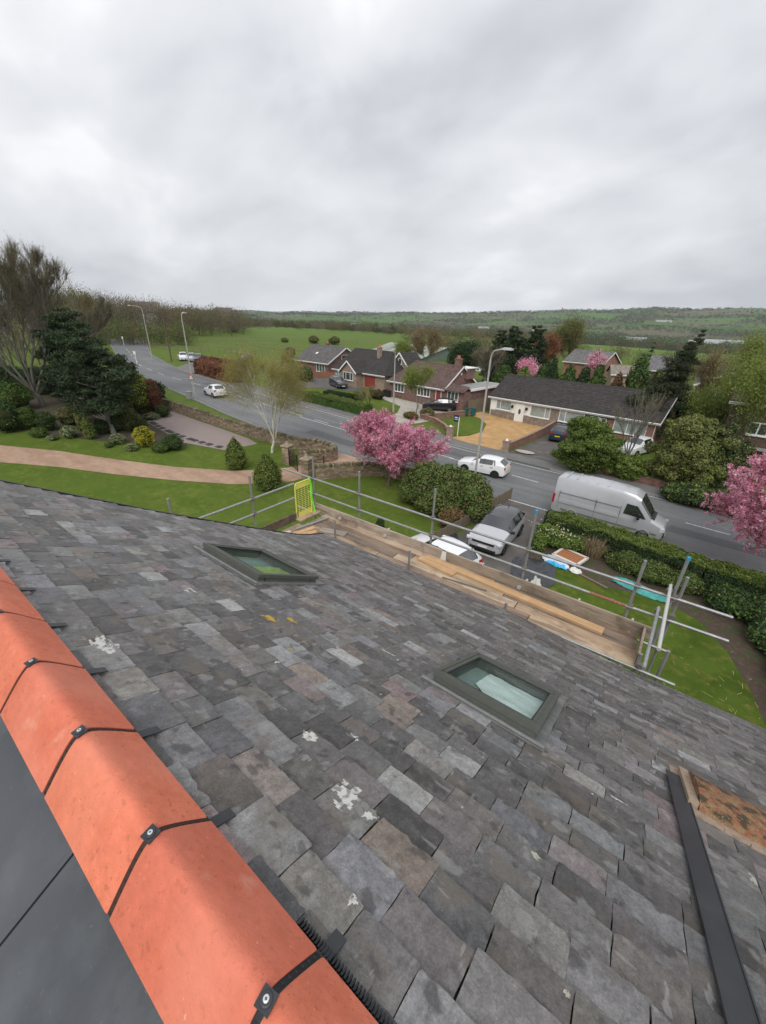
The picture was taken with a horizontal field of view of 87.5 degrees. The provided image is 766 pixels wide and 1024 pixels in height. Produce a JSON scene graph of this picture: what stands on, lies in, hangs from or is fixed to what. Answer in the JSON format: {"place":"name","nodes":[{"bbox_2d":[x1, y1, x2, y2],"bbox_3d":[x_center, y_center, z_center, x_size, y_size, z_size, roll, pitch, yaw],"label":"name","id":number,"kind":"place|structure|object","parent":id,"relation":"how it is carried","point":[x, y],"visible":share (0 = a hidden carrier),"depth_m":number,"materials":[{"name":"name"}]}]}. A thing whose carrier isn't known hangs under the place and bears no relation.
{"place":"outdoors","nodes":[
{"label":"outdoors","id":0,"kind":"place"},
{"bbox_2d":[0,428,293,470],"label":"lawn","id":1,"kind":"structure","parent":0,"point":[196,457],"depth_m":33.62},
{"bbox_2d":[0,398,19,432],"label":"evergreen shrub","id":2,"kind":"object","parent":1,"relation":"on","point":[9,421],"visible":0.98,"depth_m":35.36,"materials":[{"name":"green plant"}]},
{"bbox_2d":[131,425,154,446],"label":"yellow bush","id":3,"kind":"object","parent":1,"relation":"on","point":[143,436],"visible":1,"depth_m":34.13,"materials":[{"name":"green plant"}]},
{"bbox_2d":[161,434,183,449],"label":"evergreen shrub","id":4,"kind":"object","parent":1,"relation":"on","point":[172,441],"visible":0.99,"depth_m":33.96,"materials":[{"name":"green plant"}]},
{"bbox_2d":[223,436,248,469],"bbox_3d":[-11.517,-4.552,31.175,1.890,2.716,1.907,-13,29,-28],"label":"clipped conifer","id":5,"kind":"object","parent":1,"relation":"on","point":[236,458],"visible":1,"depth_m":30.75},
{"bbox_2d":[210,341,320,452],"bbox_3d":[-9.537,-9.616,33.777,8.903,9.424,8.190,19,31,32],"label":"birch tree","id":6,"kind":"object","parent":1,"relation":"on","point":[286,377],"visible":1,"depth_m":32.35,"materials":[{"name":"green plant"}]},
{"bbox_2d":[0,445,367,483],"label":"driveway","id":7,"kind":"structure","parent":0,"point":[29,456],"depth_m":30.65,"materials":[{"name":"concrete"}]},
{"bbox_2d":[147,411,256,449],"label":"gravel path","id":8,"kind":"structure","parent":0,"point":[186,426],"depth_m":39.55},
{"bbox_2d":[0,462,441,537],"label":"lawn","id":9,"kind":"structure","parent":0,"point":[193,499],"depth_m":27.22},
{"bbox_2d":[251,453,284,490],"bbox_3d":[-8.184,-2.832,28.137,2.195,2.835,2.386,19,31,32],"label":"clipped conifer","id":10,"kind":"object","parent":9,"relation":"on","point":[267,474],"visible":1,"depth_m":27.61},
{"bbox_2d":[340,407,450,486],"bbox_3d":[0.681,-4.539,29.078,7.388,5.861,7.386,19,31,32],"label":"cherry tree","id":11,"kind":"object","parent":9,"relation":"on","point":[375,434],"visible":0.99,"depth_m":28.07,"materials":[{"name":"pink plant"}]},
{"bbox_2d":[397,460,493,521],"bbox_3d":[3.896,-1.438,25.931,6.702,3.538,4.064,13,28,23],"label":"bush","id":12,"kind":"object","parent":9,"relation":"on","point":[467,492],"visible":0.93,"depth_m":24.89,"materials":[{"name":"green plant"}]},
{"bbox_2d":[438,507,465,527],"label":"brown shrub","id":13,"kind":"object","parent":9,"relation":"on","point":[446,514],"visible":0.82,"depth_m":24.01,"materials":[{"name":"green plant"}]},
{"bbox_2d":[266,377,361,390],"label":"driveway","id":14,"kind":"structure","parent":0,"point":[320,382],"depth_m":65.42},
{"bbox_2d":[293,388,395,412],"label":"lawn","id":15,"kind":"structure","parent":0,"point":[378,405],"depth_m":56.37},
{"bbox_2d":[0,480,765,1023],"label":"brick house","id":16,"kind":"structure","parent":0,"point":[248,774],"depth_m":1.52,"materials":[{"name":"stone"}]},
{"bbox_2d":[0,305,765,595],"bbox_3d":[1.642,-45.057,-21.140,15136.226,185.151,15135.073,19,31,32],"label":"ground","id":17,"kind":"structure","parent":0,"point":[298,337],"depth_m":237.58,"materials":[{"name":"plant"}]},
{"bbox_2d":[0,274,104,367],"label":"bare tree","id":18,"kind":"object","parent":17,"relation":"on","point":[86,304],"visible":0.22,"depth_m":55.10,"materials":[{"name":"brown plant"}]},
{"bbox_2d":[0,282,114,366],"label":"woodland","id":19,"kind":"object","parent":17,"relation":"on","point":[14,324],"visible":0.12,"depth_m":71.76,"materials":[{"name":"brown plant"}]},
{"bbox_2d":[14,394,187,445],"bbox_3d":[-42.233,-12.848,46.811,55.500,1.622,26.000,19,31,32],"label":"soil bed","id":20,"kind":"object","parent":17,"relation":"on","point":[52,404],"visible":0.18,"depth_m":39.23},
{"bbox_2d":[0,381,35,408],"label":"evergreen shrub","id":21,"kind":"object","parent":20,"relation":"on","point":[16,396],"visible":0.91,"depth_m":41.54,"materials":[{"name":"green plant"}]},
{"bbox_2d":[14,405,37,428],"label":"round shrub","id":22,"kind":"object","parent":20,"relation":"on","point":[26,416],"visible":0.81,"depth_m":36.53,"materials":[{"name":"green plant"}]},
{"bbox_2d":[33,411,57,429],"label":"round shrub","id":23,"kind":"object","parent":20,"relation":"on","point":[45,420],"visible":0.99,"depth_m":36.43,"materials":[{"name":"green plant"}]},
{"bbox_2d":[0,230,117,405],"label":"bare tree","id":24,"kind":"object","parent":20,"relation":"on","point":[13,282],"visible":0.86,"depth_m":40.10,"materials":[{"name":"brown plant"}]},
{"bbox_2d":[54,406,75,424],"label":"evergreen shrub","id":25,"kind":"object","parent":20,"relation":"on","point":[64,415],"visible":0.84,"depth_m":37.99,"materials":[{"name":"green plant"}]},
{"bbox_2d":[23,307,138,433],"bbox_3d":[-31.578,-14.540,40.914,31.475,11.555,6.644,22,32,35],"label":"pine tree","id":26,"kind":"object","parent":20,"relation":"on","point":[65,333],"visible":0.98,"depth_m":34.66,"materials":[{"name":"green plant"}]},
{"bbox_2d":[0,363,167,409],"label":"dark hedge","id":27,"kind":"object","parent":20,"relation":"on","point":[6,376],"visible":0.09,"depth_m":48.86,"materials":[{"name":"green plant"}]},
{"bbox_2d":[80,413,95,438],"bbox_3d":[-26.008,-7.519,35.281,1.045,2.444,1.033,19,31,32],"label":"upright conifer","id":28,"kind":"object","parent":20,"relation":"on","point":[86,426],"visible":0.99,"depth_m":35.12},
{"bbox_2d":[117,406,140,430],"bbox_3d":[-24.226,-8.860,38.175,1.944,2.404,1.950,19,31,32],"label":"olive conifer","id":29,"kind":"object","parent":20,"relation":"on","point":[129,417],"visible":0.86,"depth_m":37.73,"materials":[{"name":"green plant"}]},
{"bbox_2d":[120,372,150,412],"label":"clipped yew","id":30,"kind":"object","parent":20,"relation":"on","point":[139,401],"visible":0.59,"depth_m":42.65,"materials":[{"name":"green plant"}]},
{"bbox_2d":[145,379,162,411],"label":"red shrub","id":31,"kind":"object","parent":20,"relation":"on","point":[154,395],"visible":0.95,"depth_m":43.46,"materials":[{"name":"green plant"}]},
{"bbox_2d":[34,281,255,338],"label":"woodland","id":32,"kind":"object","parent":17,"relation":"on","point":[209,320],"visible":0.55,"depth_m":151.83,"materials":[{"name":"brown plant"}]},
{"bbox_2d":[94,315,195,345],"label":"woodland","id":33,"kind":"object","parent":17,"relation":"on","point":[126,331],"visible":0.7,"depth_m":114.00,"materials":[{"name":"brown plant"}]},
{"bbox_2d":[193,359,245,382],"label":"beech hedge","id":34,"kind":"object","parent":17,"relation":"on","point":[207,368],"visible":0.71,"depth_m":65.81,"materials":[{"name":"brown plant"}]},
{"bbox_2d":[161,398,337,464],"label":"stone wall","id":35,"kind":"structure","parent":17,"relation":"on","point":[313,447],"depth_m":38.00,"materials":[{"name":"stone"}]},
{"bbox_2d":[299,453,313,479],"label":"gate pillar","id":36,"kind":"structure","parent":17,"relation":"on","point":[306,464],"depth_m":30.07,"materials":[{"name":"stone"}]},
{"bbox_2d":[294,341,350,374],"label":"brick house","id":37,"kind":"structure","parent":17,"relation":"on","point":[323,358],"depth_m":75.01,"materials":[{"name":"concrete"}]},
{"bbox_2d":[241,317,407,333],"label":"woodland","id":38,"kind":"object","parent":17,"relation":"on","point":[344,325],"visible":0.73,"depth_m":262.67,"materials":[{"name":"green plant"}]},
{"bbox_2d":[147,345,506,459],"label":"kerb","id":39,"kind":"structure","parent":17,"relation":"on","point":[324,410],"depth_m":50.24,"materials":[{"name":"concrete"}]},
{"bbox_2d":[302,391,372,414],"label":"front hedge","id":40,"kind":"object","parent":17,"relation":"on","point":[334,401],"visible":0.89,"depth_m":50.91,"materials":[{"name":"green plant"}]},
{"bbox_2d":[314,461,411,479],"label":"stone wall","id":41,"kind":"structure","parent":17,"relation":"on","point":[339,470],"depth_m":31.17,"materials":[{"name":"stone"}]},
{"bbox_2d":[331,344,421,391],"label":"brick house","id":42,"kind":"structure","parent":17,"relation":"on","point":[360,367],"depth_m":65.49,"materials":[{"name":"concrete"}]},
{"bbox_2d":[373,342,450,360],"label":"farm shed","id":43,"kind":"structure","parent":17,"relation":"on","point":[443,354],"depth_m":108.91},
{"bbox_2d":[400,361,436,419],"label":"young tree","id":44,"kind":"object","parent":17,"relation":"on","point":[412,377],"visible":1,"depth_m":46.96,"materials":[{"name":"green plant"}]},
{"bbox_2d":[407,324,448,360],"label":"bare tree","id":45,"kind":"object","parent":17,"relation":"on","point":[434,341],"visible":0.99,"depth_m":89.28,"materials":[{"name":"brown plant"}]},
{"bbox_2d":[386,355,498,410],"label":"brick house","id":46,"kind":"structure","parent":17,"relation":"on","point":[458,384],"depth_m":56.02,"materials":[{"name":"brick"}]},
{"bbox_2d":[167,456,732,686],"bbox_3d":[-0.210,4.030,8.376,10.000,8.474,5.460,19,31,32],"label":"scaffolding","id":47,"kind":"object","parent":17,"relation":"on","point":[616,644],"visible":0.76,"depth_m":7.61,"materials":[{"name":"metal"}]},
{"bbox_2d":[294,479,312,517],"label":"ladder gate","id":48,"kind":"structure","parent":47,"relation":"attached to","point":[301,484],"depth_m":10.28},
{"bbox_2d":[417,555,456,576],"bbox_3d":[1.145,1.142,8.524,0.904,0.045,0.200,22,33,36],"label":"loose plank","id":49,"kind":"object","parent":47,"relation":"on","point":[439,567],"visible":1,"depth_m":8.46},
{"bbox_2d":[426,555,604,634],"bbox_3d":[2.363,1.516,7.807,3.562,0.050,0.170,21,31,34],"label":"loose plank","id":50,"kind":"object","parent":47,"relation":"on","point":[572,618],"visible":1,"depth_m":7.56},
{"bbox_2d":[445,334,484,370],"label":"evergreen tree","id":51,"kind":"object","parent":17,"relation":"on","point":[463,349],"visible":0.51,"depth_m":71.69,"materials":[{"name":"green plant"}]},
{"bbox_2d":[171,306,765,354],"bbox_3d":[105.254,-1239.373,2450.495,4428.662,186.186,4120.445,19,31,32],"label":"hedgerows","id":52,"kind":"object","parent":17,"relation":"on","point":[608,337],"visible":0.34,"depth_m":1584.68,"materials":[{"name":"green plant"}]},
{"bbox_2d":[433,487,512,536],"bbox_3d":[6.084,0.114,25.669,0.241,0.955,9.551,23,33,37],"label":"wooden fence","id":53,"kind":"object","parent":17,"relation":"on","point":[449,530],"visible":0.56,"depth_m":24.43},
{"bbox_2d":[389,324,558,349],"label":"woodland","id":54,"kind":"object","parent":17,"relation":"on","point":[462,335],"visible":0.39,"depth_m":236.34,"materials":[{"name":"green plant"}]},
{"bbox_2d":[468,342,509,380],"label":"bare tree","id":55,"kind":"object","parent":17,"relation":"on","point":[483,359],"visible":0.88,"depth_m":64.70,"materials":[{"name":"brown plant"}]},
{"bbox_2d":[478,330,507,381],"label":"dark conifer","id":56,"kind":"object","parent":17,"relation":"on","point":[501,339],"visible":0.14,"depth_m":74.46,"materials":[{"name":"green plant"}]},
{"bbox_2d":[474,347,513,472],"bbox_3d":[7.300,-5.706,27.288,1.530,10.232,0.260,23,33,37],"label":"street lamp","id":57,"kind":"object","parent":17,"relation":"on","point":[485,397],"visible":0.8,"depth_m":27.04,"materials":[{"name":"metal"}]},
{"bbox_2d":[452,411,541,449],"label":"gravel forecourt","id":58,"kind":"structure","parent":17,"relation":"on","point":[496,431],"depth_m":46.42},
{"bbox_2d":[497,325,530,374],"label":"dark conifer","id":59,"kind":"object","parent":17,"relation":"on","point":[513,342],"visible":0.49,"depth_m":70.88,"materials":[{"name":"green plant"}]},
{"bbox_2d":[509,420,556,450],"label":"garden wall","id":60,"kind":"structure","parent":17,"relation":"on","point":[545,430],"depth_m":43.12,"materials":[{"name":"red brick"}]},
{"bbox_2d":[520,325,550,369],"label":"dark conifer","id":61,"kind":"object","parent":17,"relation":"on","point":[538,350],"visible":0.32,"depth_m":70.70,"materials":[{"name":"green plant"}]},
{"bbox_2d":[532,329,564,365],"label":"reddish tree","id":62,"kind":"object","parent":17,"relation":"on","point":[553,348],"visible":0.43,"depth_m":74.40,"materials":[{"name":"brown plant"}]},
{"bbox_2d":[546,311,592,357],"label":"budding tree","id":63,"kind":"object","parent":17,"relation":"on","point":[571,332],"visible":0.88,"depth_m":95.16,"materials":[{"name":"green plant"}]},
{"bbox_2d":[488,374,679,442],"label":"bungalow","id":64,"kind":"object","parent":17,"relation":"on","point":[545,401],"visible":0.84,"depth_m":47.67,"materials":[{"name":"grey brick"}]},
{"bbox_2d":[529,405,550,419],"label":"window","id":65,"kind":"structure","parent":64,"relation":"in","point":[540,412],"depth_m":48.95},
{"bbox_2d":[612,419,647,435],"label":"window","id":66,"kind":"structure","parent":64,"relation":"in","point":[626,429],"depth_m":42.88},
{"bbox_2d":[549,415,627,472],"bbox_3d":[17.385,-5.745,34.028,5.472,4.981,5.664,19,31,32],"label":"bush","id":67,"kind":"object","parent":17,"relation":"on","point":[593,444],"visible":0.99,"depth_m":32.80,"materials":[{"name":"green plant"}]},
{"bbox_2d":[562,349,621,378],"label":"brick house","id":68,"kind":"structure","parent":17,"relation":"on","point":[576,357],"depth_m":90.13,"materials":[{"name":"brick"}]},
{"bbox_2d":[588,363,606,384],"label":"evergreen shrub","id":69,"kind":"object","parent":17,"relation":"on","point":[597,377],"visible":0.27,"depth_m":52.90,"materials":[{"name":"green plant"}]},
{"bbox_2d":[605,364,634,386],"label":"brick house","id":70,"kind":"structure","parent":17,"relation":"on","point":[613,371],"depth_m":75.76,"materials":[{"name":"brick"}]},
{"bbox_2d":[605,452,651,480],"bbox_3d":[20.218,-3.658,32.949,2.999,2.309,3.054,-9,28,-21],"label":"yellow green shrub","id":71,"kind":"object","parent":17,"relation":"on","point":[627,466],"visible":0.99,"depth_m":32.41,"materials":[{"name":"green plant"}]},
{"bbox_2d":[623,353,651,389],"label":"evergreen shrub","id":72,"kind":"object","parent":17,"relation":"on","point":[639,373],"visible":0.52,"depth_m":53.16,"materials":[{"name":"green plant"}]},
{"bbox_2d":[610,382,667,454],"bbox_3d":[22.161,-7.538,35.175,4.485,7.290,4.366,4,26,6],"label":"bare tree","id":73,"kind":"object","parent":17,"relation":"on","point":[644,423],"visible":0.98,"depth_m":35.35,"materials":[{"name":"grey plant"}]},
{"bbox_2d":[525,545,765,725],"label":"soil bed","id":74,"kind":"object","parent":17,"relation":"on","point":[748,660],"visible":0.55,"depth_m":17.22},
{"bbox_2d":[531,523,586,552],"bbox_3d":[9.777,1.446,22.661,3.104,1.480,1.957,3,26,3],"label":"flowering shrub","id":75,"kind":"object","parent":74,"relation":"on","point":[541,540],"visible":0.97,"depth_m":22.26,"materials":[{"name":"green plant"}]},
{"bbox_2d":[551,548,588,564],"bbox_3d":[10.106,2.408,21.625,1.260,0.120,1.450,-18,32,-35],"label":"pallet","id":76,"kind":"object","parent":74,"relation":"on","point":[573,554],"visible":0.94,"depth_m":21.56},
{"bbox_2d":[612,576,666,602],"bbox_3d":[12.480,3.672,19.342,0.885,0.183,2.668,-21,34,-38],"label":"turquoise sheet","id":77,"kind":"object","parent":74,"relation":"on","point":[654,596],"visible":0.58,"depth_m":19.10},
{"bbox_2d":[541,509,765,595],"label":"long hedge","id":78,"kind":"object","parent":74,"relation":"on","point":[709,571],"visible":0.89,"depth_m":20.82,"materials":[{"name":"green plant"}]},
{"bbox_2d":[604,550,707,594],"bbox_3d":[13.543,2.968,20.045,4.560,1.198,1.975,19,31,32],"label":"shrub","id":79,"kind":"object","parent":74,"relation":"on","point":[657,571],"visible":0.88,"depth_m":19.61,"materials":[{"name":"green plant"}]},
{"bbox_2d":[703,581,765,653],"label":"shrub","id":80,"kind":"object","parent":74,"relation":"on","point":[737,602],"visible":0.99,"depth_m":17.31,"materials":[{"name":"green plant"}]},
{"bbox_2d":[557,337,764,379],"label":"woodland","id":81,"kind":"object","parent":17,"relation":"on","point":[621,354],"visible":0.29,"depth_m":150.02,"materials":[{"name":"green plant"}]},
{"bbox_2d":[647,355,683,383],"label":"brick house","id":82,"kind":"structure","parent":17,"relation":"on","point":[656,364],"depth_m":77.09,"materials":[{"name":"concrete"}]},
{"bbox_2d":[625,329,706,437],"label":"dark conifer","id":83,"kind":"object","parent":17,"relation":"on","point":[678,369],"visible":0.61,"depth_m":41.18,"materials":[{"name":"green plant"}]},
{"bbox_2d":[575,467,761,510],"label":"garden wall","id":84,"kind":"structure","parent":17,"relation":"on","point":[651,481],"depth_m":32.25,"materials":[{"name":"red brick"}]},
{"bbox_2d":[659,481,712,508],"bbox_3d":[22.220,-1.273,28.843,3.895,1.674,2.810,19,31,32],"label":"ivy shrub","id":85,"kind":"object","parent":17,"relation":"on","point":[689,493],"visible":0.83,"depth_m":28.45,"materials":[{"name":"green plant"}]},
{"bbox_2d":[642,413,741,485],"bbox_3d":[23.575,-4.560,31.031,5.463,5.773,5.503,-4,26,-12],"label":"overgrown bush","id":86,"kind":"object","parent":17,"relation":"on","point":[682,455],"visible":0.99,"depth_m":29.76,"materials":[{"name":"green plant"}]},
{"bbox_2d":[680,366,739,425],"bbox_3d":[32.209,-10.020,38.600,6.804,9.396,6.378,-11,29,-25],"label":"budding tree","id":87,"kind":"object","parent":17,"relation":"on","point":[706,400],"visible":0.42,"depth_m":37.98,"materials":[{"name":"green plant"}]},
{"bbox_2d":[679,342,743,413],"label":"bare tree","id":88,"kind":"object","parent":17,"relation":"on","point":[705,374],"visible":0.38,"depth_m":40.89,"materials":[{"name":"brown plant"}]},
{"bbox_2d":[691,422,757,488],"bbox_3d":[26.051,-4.265,31.165,5.259,5.254,4.548,-6,27,-15],"label":"overgrown bush","id":89,"kind":"object","parent":17,"relation":"on","point":[736,457],"visible":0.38,"depth_m":29.74,"materials":[{"name":"green plant"}]},
{"bbox_2d":[699,450,765,554],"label":"cherry tree","id":90,"kind":"object","parent":17,"relation":"on","point":[751,520],"visible":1,"depth_m":19.12,"materials":[{"name":"pink plant"}]},
{"bbox_2d":[704,318,765,441],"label":"budding tree","id":91,"kind":"object","parent":17,"relation":"on","point":[755,391],"visible":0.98,"depth_m":32.09,"materials":[{"name":"green plant"}]},
{"bbox_2d":[723,368,765,482],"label":"brick house","id":92,"kind":"structure","parent":17,"relation":"on","point":[759,441],"depth_m":33.05,"materials":[{"name":"brick"}]},
{"bbox_2d":[0,0,765,312],"label":"sky","id":93,"kind":"structure","parent":0,"point":[382,156],"materials":[{"name":"white"}]},
{"bbox_2d":[383,396,447,424],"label":"driveway","id":94,"kind":"structure","parent":0,"point":[407,406],"depth_m":54.16,"materials":[{"name":"concrete"}]},
{"bbox_2d":[422,397,455,411],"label":"parked car","id":95,"kind":"object","parent":94,"relation":"on","point":[445,403],"visible":0.81,"depth_m":53.41,"materials":[{"name":"black paint"}]},
{"bbox_2d":[107,339,765,572],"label":"road","id":96,"kind":"structure","parent":0,"point":[539,492],"depth_m":35.89,"materials":[{"name":"asphalt"}]},
{"bbox_2d":[306,430,355,446],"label":"asphalt patch","id":97,"kind":"object","parent":96,"relation":"on","point":[332,438],"visible":0.91,"depth_m":40.38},
{"bbox_2d":[458,454,510,477],"bbox_3d":[8.488,-4.071,33.742,4.181,1.519,2.160,17,30,29],"label":"hatchback","id":98,"kind":"object","parent":96,"relation":"on","point":[494,466],"visible":0.92,"depth_m":32.87,"materials":[{"name":"white paint"}]},
{"bbox_2d":[551,471,668,538],"bbox_3d":[14.272,-0.466,25.197,6.440,2.722,2.580,20,31,34],"label":"panel van","id":99,"kind":"object","parent":96,"relation":"on","point":[619,504],"visible":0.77,"depth_m":24.45,"materials":[{"name":"silver metal"}]},
{"bbox_2d":[667,525,765,558],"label":"sidewalk","id":100,"kind":"structure","parent":96,"relation":"on","point":[708,538],"depth_m":24.11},
{"bbox_2d":[442,418,483,435],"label":"lawn","id":101,"kind":"structure","parent":0,"point":[468,426],"depth_m":48.03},
{"bbox_2d":[194,374,762,516],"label":"pavement","id":102,"kind":"structure","parent":0,"point":[551,465],"depth_m":37.85,"materials":[{"name":"concrete"}]},
{"bbox_2d":[458,495,546,582],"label":"driveway","id":103,"kind":"structure","parent":0,"point":[513,552],"depth_m":23.38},
{"bbox_2d":[411,533,482,563],"bbox_3d":[2.928,2.042,20.503,2.160,1.637,4.100,-20,33,-37],"label":"parked car","id":104,"kind":"object","parent":103,"relation":"on","point":[457,550],"visible":0.22,"depth_m":19.55,"materials":[{"name":"white paint"}]},
{"bbox_2d":[467,504,525,554],"bbox_3d":[6.605,0.868,23.073,2.360,1.720,4.439,18,30,31],"label":"compact suv","id":105,"kind":"object","parent":103,"relation":"on","point":[503,522],"visible":0.92,"depth_m":22.29,"materials":[{"name":"silver metal"}]},
{"bbox_2d":[510,435,570,462],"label":"driveway","id":106,"kind":"structure","parent":0,"point":[542,448],"depth_m":40.55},
{"bbox_2d":[549,423,569,440],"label":"parked car","id":107,"kind":"object","parent":106,"relation":"on","point":[558,432],"visible":0.63,"depth_m":42.65,"materials":[{"name":"blue paint"}]},
{"bbox_2d":[582,534,608,559],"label":"dry grass","id":108,"kind":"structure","parent":0,"point":[600,545],"depth_m":21.74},
{"bbox_2d":[620,435,654,455],"bbox_3d":[25.364,-6.673,40.083,4.100,1.637,2.160,-14,30,-29],"label":"parked car","id":109,"kind":"object","parent":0,"point":[642,440],"visible":0.41,"depth_m":39.28,"materials":[{"name":"white paint"}]},
{"bbox_2d":[514,564,765,728],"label":"lawn","id":110,"kind":"structure","parent":0,"point":[708,659],"depth_m":15.55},
{"bbox_2d":[510,556,555,586],"bbox_3d":[7.668,3.004,20.547,2.299,0.094,2.747,10,27,17],"label":"black sheet","id":111,"kind":"object","parent":110,"relation":"on","point":[543,567],"visible":0.74,"depth_m":20.60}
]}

